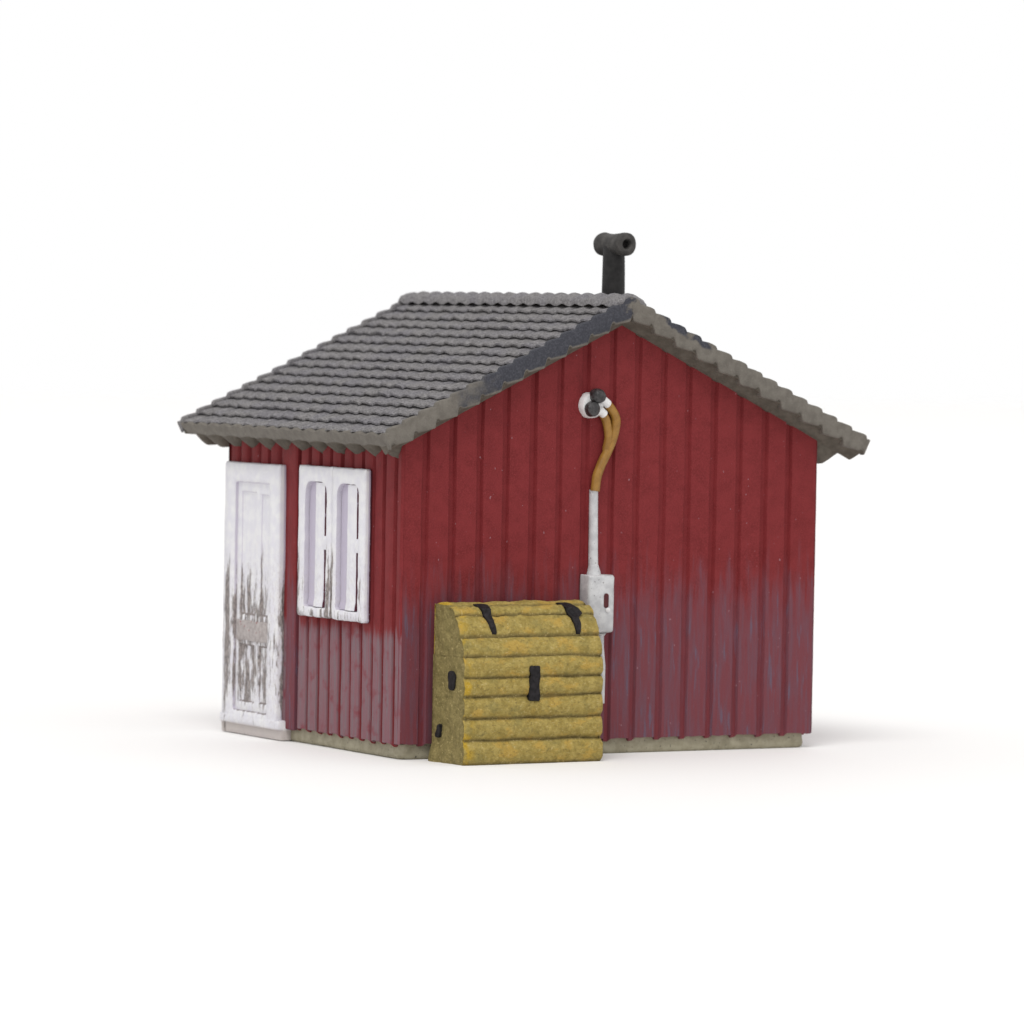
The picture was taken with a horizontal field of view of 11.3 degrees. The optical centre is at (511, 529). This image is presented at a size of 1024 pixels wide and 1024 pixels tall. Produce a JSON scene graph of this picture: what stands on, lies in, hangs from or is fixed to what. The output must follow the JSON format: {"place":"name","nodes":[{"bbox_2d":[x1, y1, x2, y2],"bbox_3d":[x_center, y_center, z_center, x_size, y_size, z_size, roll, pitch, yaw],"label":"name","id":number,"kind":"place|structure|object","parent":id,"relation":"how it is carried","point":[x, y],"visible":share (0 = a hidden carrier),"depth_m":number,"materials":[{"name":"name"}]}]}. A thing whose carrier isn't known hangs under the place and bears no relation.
{"place":"outdoors","nodes":[
{"label":"outdoors","id":0,"kind":"place"},
{"bbox_2d":[0,395,1023,1023],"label":"ground","id":1,"kind":"structure","parent":0,"point":[172,851],"depth_m":31.78,"materials":[{"name":"white"}]},
{"bbox_2d":[428,600,602,765],"bbox_3d":[0.039,1.042,35.641,1.175,1.103,0.465,0,3,-32],"label":"storage chest","id":2,"kind":"object","parent":1,"relation":"on","point":[518,682],"visible":1,"depth_m":35.45,"materials":[{"name":"yellow wood"}]},
{"bbox_2d":[177,232,869,759],"bbox_3d":[0.051,-0.327,37.605,3.975,3.677,3.203,0,3,-30],"label":"hut","id":3,"kind":"object","parent":1,"relation":"on","point":[635,474],"visible":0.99,"depth_m":36.51,"materials":[{"name":"red wood"}]},
{"bbox_2d":[220,461,290,740],"bbox_3d":[-1.845,0.501,37.330,0.106,1.970,0.951,0,3,-30],"label":"door","id":4,"kind":"structure","parent":3,"relation":"in","point":[255,493],"depth_m":37.34,"materials":[{"name":"white paint"}]},
{"bbox_2d":[297,465,371,622],"bbox_3d":[-1.242,0.091,36.272,0.077,1.070,1.004,0,3,-30],"label":"window","id":5,"kind":"structure","parent":3,"relation":"in","point":[334,527],"depth_m":36.21,"materials":[{"name":"white paint"}]},
{"bbox_2d":[0,0,1023,403],"label":"sky","id":6,"kind":"structure","parent":0,"point":[197,197],"materials":[{"name":"white"}]}
]}

